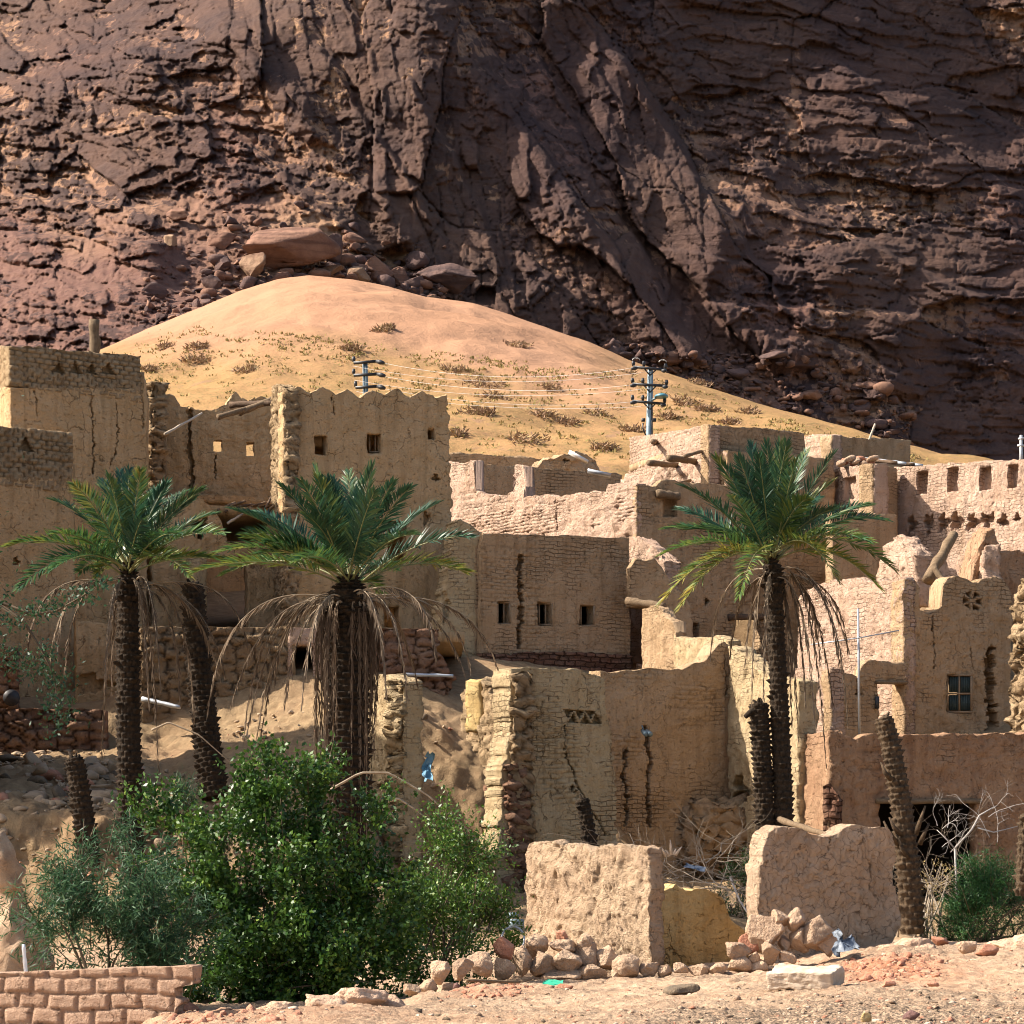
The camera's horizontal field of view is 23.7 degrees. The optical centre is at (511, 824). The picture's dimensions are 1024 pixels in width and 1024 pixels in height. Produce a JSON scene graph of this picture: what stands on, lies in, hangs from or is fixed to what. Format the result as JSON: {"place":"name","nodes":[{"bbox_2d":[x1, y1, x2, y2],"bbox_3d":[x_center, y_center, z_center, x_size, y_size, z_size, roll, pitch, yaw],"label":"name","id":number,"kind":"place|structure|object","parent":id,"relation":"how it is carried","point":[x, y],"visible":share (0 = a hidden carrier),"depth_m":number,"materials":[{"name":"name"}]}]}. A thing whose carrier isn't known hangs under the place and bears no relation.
{"place":"outdoors","nodes":[
{"label":"outdoors","id":0,"kind":"place"},
{"bbox_2d":[0,751,287,884],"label":"bank slabs","id":1,"kind":"structure","parent":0,"point":[42,773],"depth_m":62.15,"materials":[{"name":"stone"}]},
{"bbox_2d":[0,0,1023,460],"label":"cliff","id":2,"kind":"structure","parent":0,"point":[828,184],"depth_m":260.51,"materials":[{"name":"stone"}]},
{"bbox_2d":[166,208,186,220],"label":"boulder","id":3,"kind":"object","parent":2,"relation":"on","point":[176,214],"visible":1,"depth_m":236.38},
{"bbox_2d":[200,275,220,289],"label":"boulder","id":4,"kind":"object","parent":2,"relation":"on","point":[211,281],"visible":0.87,"depth_m":224.34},
{"bbox_2d":[208,232,237,249],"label":"boulder","id":5,"kind":"object","parent":2,"relation":"on","point":[222,241],"visible":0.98,"depth_m":232.97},
{"bbox_2d":[139,183,916,445],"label":"talus rocks","id":6,"kind":"object","parent":2,"relation":"on","point":[415,260],"visible":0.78,"depth_m":244.31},
{"bbox_2d":[239,252,265,277],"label":"boulder","id":7,"kind":"object","parent":6,"relation":"on","point":[252,265],"visible":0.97,"depth_m":227.86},
{"bbox_2d":[242,227,340,268],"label":"boulder","id":8,"kind":"object","parent":6,"relation":"on","point":[284,247],"visible":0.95,"depth_m":230.04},
{"bbox_2d":[345,266,370,281],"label":"boulder","id":9,"kind":"object","parent":6,"relation":"on","point":[362,274],"visible":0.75,"depth_m":234.04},
{"bbox_2d":[365,256,393,281],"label":"boulder","id":10,"kind":"object","parent":6,"relation":"on","point":[378,265],"visible":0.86,"depth_m":236.88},
{"bbox_2d":[391,266,408,285],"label":"boulder","id":11,"kind":"object","parent":6,"relation":"on","point":[400,276],"visible":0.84,"depth_m":238.57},
{"bbox_2d":[416,263,477,293],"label":"boulder","id":12,"kind":"object","parent":6,"relation":"on","point":[453,278],"visible":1,"depth_m":239.57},
{"bbox_2d":[0,590,1023,1023],"bbox_3d":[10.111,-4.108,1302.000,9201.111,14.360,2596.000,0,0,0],"label":"ground","id":13,"kind":"structure","parent":0,"point":[458,766],"depth_m":44.70,"materials":[{"name":"sand"}]},
{"bbox_2d":[0,646,21,708],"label":"stone wall","id":14,"kind":"structure","parent":13,"relation":"on","point":[9,695],"depth_m":70.52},
{"bbox_2d":[0,831,54,971],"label":"earth pillar","id":15,"kind":"structure","parent":13,"relation":"on","point":[12,869],"depth_m":43.66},
{"bbox_2d":[0,426,75,696],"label":"mud brick house","id":16,"kind":"structure","parent":13,"relation":"on","point":[44,467],"depth_m":72.79,"materials":[{"name":"brick"}]},
{"bbox_2d":[0,708,109,753],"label":"stone wall","id":17,"kind":"structure","parent":13,"relation":"on","point":[18,733],"depth_m":68.36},
{"bbox_2d":[0,395,119,745],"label":"acacia tree","id":18,"kind":"object","parent":13,"relation":"on","point":[49,667],"visible":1,"depth_m":33.27,"materials":[{"name":"green plant"}]},
{"bbox_2d":[0,345,148,625],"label":"mud brick house","id":19,"kind":"structure","parent":13,"relation":"on","point":[96,404],"depth_m":77.70,"materials":[{"name":"brick"}]},
{"bbox_2d":[88,319,100,352],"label":"wooden post","id":20,"kind":"object","parent":19,"relation":"on","point":[94,342],"visible":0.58,"depth_m":83.86,"materials":[{"name":"brown wood"}]},
{"bbox_2d":[63,751,100,867],"bbox_3d":[-9.869,-0.345,56.005,0.890,2.695,0.669,0,0,0],"label":"palm stump","id":21,"kind":"object","parent":13,"relation":"on","point":[80,805],"visible":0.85,"depth_m":55.81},
{"bbox_2d":[0,964,201,1023],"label":"brick wall","id":22,"kind":"structure","parent":13,"relation":"on","point":[127,995],"depth_m":28.05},
{"bbox_2d":[0,797,244,1003],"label":"willow shrub","id":23,"kind":"object","parent":13,"relation":"on","point":[132,918],"visible":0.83,"depth_m":37.65,"materials":[{"name":"green plant"}]},
{"bbox_2d":[0,464,248,890],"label":"date palm","id":24,"kind":"object","parent":13,"relation":"on","point":[127,524],"visible":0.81,"depth_m":56.72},
{"bbox_2d":[165,768,208,935],"bbox_3d":[-6.968,0.559,52.104,0.932,3.769,1.343,0,0,0],"label":"bush","id":25,"kind":"object","parent":13,"relation":"on","point":[192,798],"visible":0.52,"depth_m":51.88,"materials":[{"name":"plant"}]},
{"bbox_2d":[179,579,229,801],"bbox_3d":[-7.425,-3.255,58.456,0.822,5.398,1.796,0,0,-38],"label":"palm stump","id":26,"kind":"object","parent":13,"relation":"on","point":[211,777],"visible":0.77,"depth_m":58.25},
{"bbox_2d":[146,381,275,626],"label":"mud brick house","id":27,"kind":"structure","parent":13,"relation":"on","point":[183,454],"depth_m":87.97,"materials":[{"name":"brick"}]},
{"bbox_2d":[0,697,456,893],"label":"bank rubble","id":28,"kind":"object","parent":13,"relation":"on","point":[42,757],"visible":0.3,"depth_m":64.27,"materials":[{"name":"stone"}]},
{"bbox_2d":[421,752,434,781],"bbox_3d":[-2.307,-1.551,64.495,0.523,0.823,0.670,0,0,0],"label":"torn sheet","id":29,"kind":"object","parent":28,"relation":"hanging from","point":[427,773],"visible":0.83,"depth_m":64.45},
{"bbox_2d":[73,620,464,722],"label":"terrace wall","id":30,"kind":"structure","parent":13,"relation":"on","point":[89,643],"depth_m":70.73,"materials":[{"name":"brick"}]},
{"bbox_2d":[109,721,432,1003],"bbox_3d":[-4.029,0.810,40.501,5.504,5.168,3.757,0,0,0],"label":"green shrub","id":31,"kind":"object","parent":13,"relation":"on","point":[287,941],"visible":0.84,"depth_m":40.24,"materials":[{"name":"green plant"}]},
{"bbox_2d":[304,994,346,1006],"bbox_3d":[-2.246,2.224,30.000,0.612,0.300,0.527,0,0,0],"label":"earth lump","id":32,"kind":"object","parent":13,"relation":"on","point":[311,1000],"visible":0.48,"depth_m":29.86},
{"bbox_2d":[187,457,498,926],"bbox_3d":[-3.693,-2.957,54.029,6.833,10.748,7.406,0,0,0],"label":"date palm","id":33,"kind":"object","parent":13,"relation":"on","point":[349,631],"visible":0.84,"depth_m":53.56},
{"bbox_2d":[269,384,452,629],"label":"mud brick tower","id":34,"kind":"structure","parent":13,"relation":"on","point":[399,434],"depth_m":79.55,"materials":[{"name":"brick"}]},
{"bbox_2d":[333,987,388,1005],"bbox_3d":[-1.921,2.202,30.804,0.721,0.323,0.525,0,0,0],"label":"rock","id":35,"kind":"object","parent":13,"relation":"on","point":[375,997],"visible":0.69,"depth_m":30.63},
{"bbox_2d":[368,674,424,866],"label":"mud pillar","id":36,"kind":"structure","parent":13,"relation":"on","point":[398,726],"depth_m":60.72,"materials":[{"name":"brick"}]},
{"bbox_2d":[369,628,456,695],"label":"stone wall","id":37,"kind":"structure","parent":13,"relation":"on","point":[438,678],"depth_m":71.18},
{"bbox_2d":[329,772,496,861],"bbox_3d":[-1.922,-0.145,47.000,3.309,1.764,0.060,0,0,0],"label":"dead cane","id":38,"kind":"object","parent":13,"relation":"on","point":[352,777],"visible":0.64,"depth_m":46.98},
{"bbox_2d":[430,960,450,984],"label":"heap stone","id":39,"kind":"object","parent":13,"relation":"on","point":[440,971],"visible":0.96,"depth_m":37.91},
{"bbox_2d":[357,780,534,996],"bbox_3d":[-1.254,1.148,42.447,2.926,3.881,3.807,0,0,28],"label":"thorny shrub","id":40,"kind":"object","parent":13,"relation":"on","point":[468,909],"visible":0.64,"depth_m":42.80,"materials":[{"name":"green plant"}]},
{"bbox_2d":[431,519,481,656],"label":"mud buttress","id":41,"kind":"structure","parent":13,"relation":"on","point":[455,589],"depth_m":78.65,"materials":[{"name":"brick"}]},
{"bbox_2d":[452,957,473,980],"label":"heap stone","id":42,"kind":"object","parent":13,"relation":"on","point":[462,967],"visible":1,"depth_m":38.84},
{"bbox_2d":[467,951,492,976],"bbox_3d":[-0.530,2.277,39.865,0.457,0.424,0.445,0,0,0],"label":"heap stone","id":43,"kind":"object","parent":13,"relation":"on","point":[483,964],"visible":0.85,"depth_m":39.72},
{"bbox_2d":[494,957,515,979],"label":"heap stone","id":44,"kind":"object","parent":13,"relation":"on","point":[504,969],"visible":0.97,"depth_m":40.76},
{"bbox_2d":[492,936,513,959],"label":"heap stone","id":45,"kind":"object","parent":44,"relation":"on","point":[503,947],"visible":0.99,"depth_m":41.08,"materials":[{"name":"red stone"}]},
{"bbox_2d":[511,945,532,977],"bbox_3d":[0.178,2.357,42.123,0.357,0.558,0.351,0,0,39],"label":"heap stone","id":46,"kind":"object","parent":13,"relation":"on","point":[522,960],"visible":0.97,"depth_m":42.01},
{"bbox_2d":[460,667,617,892],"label":"ruined tower","id":47,"kind":"structure","parent":13,"relation":"on","point":[539,739],"depth_m":64.07,"materials":[{"name":"brick"}]},
{"bbox_2d":[140,952,943,1023],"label":"red clods","id":48,"kind":"object","parent":13,"relation":"on","point":[886,976],"visible":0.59,"depth_m":35.47,"materials":[{"name":"soil"}]},
{"bbox_2d":[529,951,555,976],"bbox_3d":[0.519,2.406,42.100,0.425,0.464,0.437,0,0,42],"label":"heap stone","id":49,"kind":"object","parent":13,"relation":"on","point":[541,965],"visible":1,"depth_m":41.95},
{"bbox_2d":[525,934,548,958],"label":"heap stone","id":50,"kind":"object","parent":49,"relation":"on","point":[535,944],"visible":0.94,"depth_m":42.26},
{"bbox_2d":[474,533,632,672],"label":"mud brick house","id":51,"kind":"structure","parent":13,"relation":"on","point":[557,601],"depth_m":80.25,"materials":[{"name":"beige brick"}]},
{"bbox_2d":[539,969,581,979],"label":"heap stone","id":52,"kind":"object","parent":13,"relation":"on","point":[557,974],"visible":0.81,"depth_m":41.91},
{"bbox_2d":[551,949,582,971],"bbox_3d":[0.944,2.347,42.088,0.554,0.416,0.449,0,0,0],"label":"heap stone","id":53,"kind":"object","parent":52,"relation":"on","point":[565,960],"visible":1,"depth_m":41.96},
{"bbox_2d":[548,938,576,952],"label":"heap stone","id":54,"kind":"object","parent":53,"relation":"on","point":[559,945],"visible":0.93,"depth_m":42.19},
{"bbox_2d":[574,942,597,966],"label":"heap stone","id":55,"kind":"object","parent":13,"relation":"on","point":[587,955],"visible":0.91,"depth_m":42.28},
{"bbox_2d":[575,793,598,846],"bbox_3d":[1.849,0.032,60.014,0.625,1.609,0.497,0,0,0],"label":"palm stump","id":56,"kind":"object","parent":13,"relation":"on","point":[583,807],"visible":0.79,"depth_m":59.85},
{"bbox_2d":[577,964,607,979],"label":"heap stone","id":57,"kind":"object","parent":13,"relation":"on","point":[590,971],"visible":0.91,"depth_m":41.96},
{"bbox_2d":[524,839,664,972],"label":"ruined wall","id":58,"kind":"structure","parent":13,"relation":"on","point":[612,896],"depth_m":44.17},
{"bbox_2d":[596,945,616,970],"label":"heap stone","id":59,"kind":"object","parent":13,"relation":"on","point":[606,956],"visible":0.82,"depth_m":42.27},
{"bbox_2d":[611,953,639,977],"bbox_3d":[1.982,2.436,42.036,0.432,0.443,0.438,0,0,-30],"label":"heap stone","id":60,"kind":"object","parent":13,"relation":"on","point":[625,965],"visible":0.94,"depth_m":41.91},
{"bbox_2d":[449,450,834,677],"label":"mud brick house","id":61,"kind":"structure","parent":13,"relation":"on","point":[576,493],"depth_m":89.08,"materials":[{"name":"beige brick"}]},
{"bbox_2d":[639,962,658,976],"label":"heap stone","id":62,"kind":"object","parent":13,"relation":"on","point":[648,969],"visible":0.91,"depth_m":42.01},
{"bbox_2d":[543,785,771,918],"bbox_3d":[3.534,0.908,54.087,5.714,3.595,5.729,0,0,0],"label":"branch heap","id":63,"kind":"object","parent":13,"relation":"on","point":[706,882],"visible":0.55,"depth_m":53.72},
{"bbox_2d":[663,983,699,994],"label":"dark stone","id":64,"kind":"object","parent":13,"relation":"on","point":[679,989],"visible":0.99,"depth_m":33.66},
{"bbox_2d":[625,536,740,669],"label":"ruined wall","id":65,"kind":"structure","parent":13,"relation":"on","point":[661,636],"depth_m":80.56,"materials":[{"name":"brown brick"}]},
{"bbox_2d":[589,642,818,878],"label":"mud wall","id":66,"kind":"structure","parent":13,"relation":"on","point":[681,733],"depth_m":70.65,"materials":[{"name":"brown brick"}]},
{"bbox_2d":[661,883,748,967],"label":"ruined wall","id":67,"kind":"structure","parent":13,"relation":"on","point":[700,926],"depth_m":45.80,"materials":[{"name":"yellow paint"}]},
{"bbox_2d":[711,845,749,919],"bbox_3d":[5.253,1.366,55.477,1.444,1.788,2.531,0,0,19],"label":"dark shrub","id":68,"kind":"object","parent":13,"relation":"on","point":[743,874],"visible":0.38,"depth_m":55.73,"materials":[{"name":"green plant"}]},
{"bbox_2d":[727,956,752,972],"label":"heap stone","id":69,"kind":"object","parent":13,"relation":"on","point":[742,964],"visible":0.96,"depth_m":42.43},
{"bbox_2d":[725,942,751,958],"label":"heap stone","id":70,"kind":"object","parent":69,"relation":"on","point":[735,950],"visible":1,"depth_m":42.47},
{"bbox_2d":[738,933,758,954],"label":"heap stone","id":71,"kind":"object","parent":70,"relation":"on","point":[743,938],"visible":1,"depth_m":42.69,"materials":[{"name":"pink stone"}]},
{"bbox_2d":[745,914,784,951],"bbox_3d":[4.430,1.893,42.813,0.680,0.671,0.575,0,0,0],"label":"heap stone","id":72,"kind":"object","parent":71,"relation":"on","point":[760,930],"visible":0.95,"depth_m":42.65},
{"bbox_2d":[751,959,767,971],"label":"heap stone","id":73,"kind":"object","parent":13,"relation":"on","point":[761,964],"visible":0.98,"depth_m":42.47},
{"bbox_2d":[761,941,779,965],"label":"heap stone","id":74,"kind":"object","parent":73,"relation":"on","point":[770,951],"visible":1,"depth_m":42.49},
{"bbox_2d":[744,697,775,830],"bbox_3d":[6.121,-1.159,60.005,0.885,3.962,0.700,0,0,0],"label":"palm stump","id":75,"kind":"object","parent":13,"relation":"on","point":[763,794],"visible":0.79,"depth_m":59.80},
{"bbox_2d":[623,424,910,503],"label":"mud brick house","id":76,"kind":"structure","parent":13,"relation":"on","point":[681,455],"depth_m":91.11,"materials":[{"name":"beige brick"}]},
{"bbox_2d":[656,434,901,826],"bbox_3d":[6.580,-3.735,59.763,6.449,12.054,6.604,0,0,0],"label":"date palm","id":77,"kind":"object","parent":13,"relation":"on","point":[772,517],"visible":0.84,"depth_m":59.69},
{"bbox_2d":[789,927,809,952],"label":"heap stone","id":78,"kind":"object","parent":13,"relation":"on","point":[796,938],"visible":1,"depth_m":42.69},
{"bbox_2d":[787,907,805,931],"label":"heap stone","id":79,"kind":"object","parent":78,"relation":"on","point":[796,920],"visible":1,"depth_m":42.69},
{"bbox_2d":[766,963,844,990],"bbox_3d":[4.069,2.114,33.829,0.990,0.356,0.699,0,0,20],"label":"stone slab","id":80,"kind":"object","parent":13,"relation":"on","point":[786,976],"depth_m":33.60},
{"bbox_2d":[745,824,900,962],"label":"ruined wall","id":81,"kind":"structure","parent":13,"relation":"on","point":[839,876],"depth_m":45.23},
{"bbox_2d":[777,816,824,834],"bbox_3d":[6.086,0.067,50.498,0.148,0.504,3.107,0,0,-15],"label":"fallen log","id":82,"kind":"object","parent":81,"relation":"on","point":[791,823],"visible":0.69,"depth_m":50.80,"materials":[{"name":"brown wood"}]},
{"bbox_2d":[817,936,836,957],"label":"heap stone","id":83,"kind":"object","parent":13,"relation":"on","point":[826,946],"visible":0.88,"depth_m":42.68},
{"bbox_2d":[803,915,833,950],"bbox_3d":[5.349,1.893,42.810,0.754,0.641,0.505,0,0,-18],"label":"heap stone","id":84,"kind":"object","parent":83,"relation":"on","point":[818,929],"visible":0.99,"depth_m":42.62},
{"bbox_2d":[831,928,859,956],"bbox_3d":[5.764,2.034,42.173,0.500,0.487,0.616,0,0,0],"label":"crumpled plastic bag","id":85,"kind":"object","parent":13,"relation":"on","point":[849,943],"visible":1,"depth_m":42.13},
{"bbox_2d":[794,659,907,737],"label":"courtyard wall","id":86,"kind":"structure","parent":13,"relation":"on","point":[873,673],"depth_m":72.73,"materials":[{"name":"brown brick"}]},
{"bbox_2d":[875,711,929,934],"bbox_3d":[7.978,-0.043,49.982,1.105,4.578,0.654,0,0,0],"label":"palm stump","id":87,"kind":"object","parent":13,"relation":"on","point":[910,884],"visible":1,"depth_m":49.81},
{"bbox_2d":[797,576,1012,734],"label":"mud brick house","id":88,"kind":"structure","parent":13,"relation":"on","point":[960,627],"depth_m":75.12,"materials":[{"name":"beige brick"}]},
{"bbox_2d":[922,531,957,584],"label":"wooden prop","id":89,"kind":"object","parent":88,"relation":"on","point":[932,573],"visible":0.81,"depth_m":79.75,"materials":[{"name":"brown wood"}]},
{"bbox_2d":[946,674,972,712],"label":"window frame","id":90,"kind":"structure","parent":88,"relation":"in","point":[958,684],"depth_m":75.06,"materials":[{"name":"brown wood"}]},
{"bbox_2d":[876,534,935,607],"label":"ruined wall","id":91,"kind":"structure","parent":13,"relation":"on","point":[913,556],"depth_m":82.27,"materials":[{"name":"beige brick"}]},
{"bbox_2d":[894,937,930,946],"bbox_3d":[7.020,2.193,42.967,0.761,0.440,0.488,0,0,0],"label":"earth lump","id":92,"kind":"object","parent":13,"relation":"on","point":[916,941],"visible":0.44,"depth_m":42.81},
{"bbox_2d":[803,730,1023,903],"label":"mud wall","id":93,"kind":"structure","parent":13,"relation":"on","point":[848,785],"depth_m":67.34,"materials":[{"name":"brown brick"}]},
{"bbox_2d":[812,609,898,734],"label":"antenna mast","id":94,"kind":"object","parent":93,"relation":"on","point":[858,664],"visible":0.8,"depth_m":70.97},
{"bbox_2d":[825,457,1023,582],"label":"mud brick house","id":95,"kind":"structure","parent":13,"relation":"on","point":[931,507],"depth_m":88.21,"materials":[{"name":"beige brick"}]},
{"bbox_2d":[897,856,960,939],"bbox_3d":[8.745,1.571,50.914,1.860,1.864,1.456,0,0,-38],"label":"dry weed","id":96,"kind":"object","parent":13,"relation":"on","point":[928,911],"visible":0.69,"depth_m":50.88,"materials":[{"name":"beige plant"}]},
{"bbox_2d":[893,787,998,925],"bbox_3d":[9.146,0.878,53.876,4.552,3.533,4.058,0,0,43],"label":"dry brush","id":97,"kind":"object","parent":13,"relation":"on","point":[940,856],"visible":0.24,"depth_m":53.46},
{"bbox_2d":[956,941,976,953],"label":"brown stone","id":98,"kind":"object","parent":13,"relation":"on","point":[964,947],"visible":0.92,"depth_m":41.16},
{"bbox_2d":[920,844,1023,942],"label":"feathery bush","id":99,"kind":"object","parent":13,"relation":"on","point":[988,882],"visible":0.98,"depth_m":50.06,"materials":[{"name":"green plant"}]},
{"bbox_2d":[933,781,1023,933],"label":"dead sapling","id":100,"kind":"object","parent":13,"relation":"on","point":[964,837],"visible":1,"depth_m":50.99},
{"bbox_2d":[975,944,998,955],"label":"red stone","id":101,"kind":"object","parent":13,"relation":"on","point":[987,950],"visible":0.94,"depth_m":40.70,"materials":[{"name":"stone"}]},
{"bbox_2d":[958,527,1023,624],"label":"ruined wall","id":102,"kind":"structure","parent":13,"relation":"on","point":[985,556],"depth_m":82.48,"materials":[{"name":"beige brick"}]},
{"bbox_2d":[987,938,1023,948],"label":"earth lump","id":103,"kind":"object","parent":13,"relation":"on","point":[1009,943],"visible":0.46,"depth_m":42.89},
{"bbox_2d":[1004,578,1023,732],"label":"ruined wall","id":104,"kind":"structure","parent":13,"relation":"on","point":[1014,720],"depth_m":72.91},
{"bbox_2d":[1011,813,1023,895],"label":"palm stump","id":105,"kind":"object","parent":13,"relation":"on","point":[1018,877],"visible":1,"depth_m":47.90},
{"bbox_2d":[100,275,992,478],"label":"sand dune","id":106,"kind":"structure","parent":0,"point":[336,309],"depth_m":150.70,"materials":[{"name":"sand"}]},
{"bbox_2d":[352,356,385,393],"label":"utility pole","id":107,"kind":"object","parent":106,"relation":"on","point":[365,374],"visible":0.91,"depth_m":111.80,"materials":[{"name":"grey metal"}]},
{"bbox_2d":[462,375,505,387],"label":"brush mound","id":108,"kind":"object","parent":106,"relation":"on","point":[482,381],"visible":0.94,"depth_m":144.32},
{"bbox_2d":[112,325,927,461],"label":"desert grass","id":109,"kind":"structure","parent":106,"relation":"on","point":[501,365],"depth_m":146.16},
{"bbox_2d":[504,430,555,447],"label":"brush mound","id":110,"kind":"object","parent":106,"relation":"on","point":[524,438],"visible":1,"depth_m":118.86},
{"bbox_2d":[589,440,620,451],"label":"brush mound","id":111,"kind":"object","parent":106,"relation":"on","point":[605,446],"visible":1,"depth_m":118.12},
{"bbox_2d":[630,358,667,434],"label":"utility pole","id":112,"kind":"object","parent":106,"relation":"on","point":[649,402],"visible":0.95,"depth_m":103.81,"materials":[{"name":"grey metal"}]},
{"bbox_2d":[163,947,1023,1023],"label":"gravel","id":113,"kind":"structure","parent":0,"point":[947,1020],"depth_m":28.30,"materials":[{"name":"gravel"}]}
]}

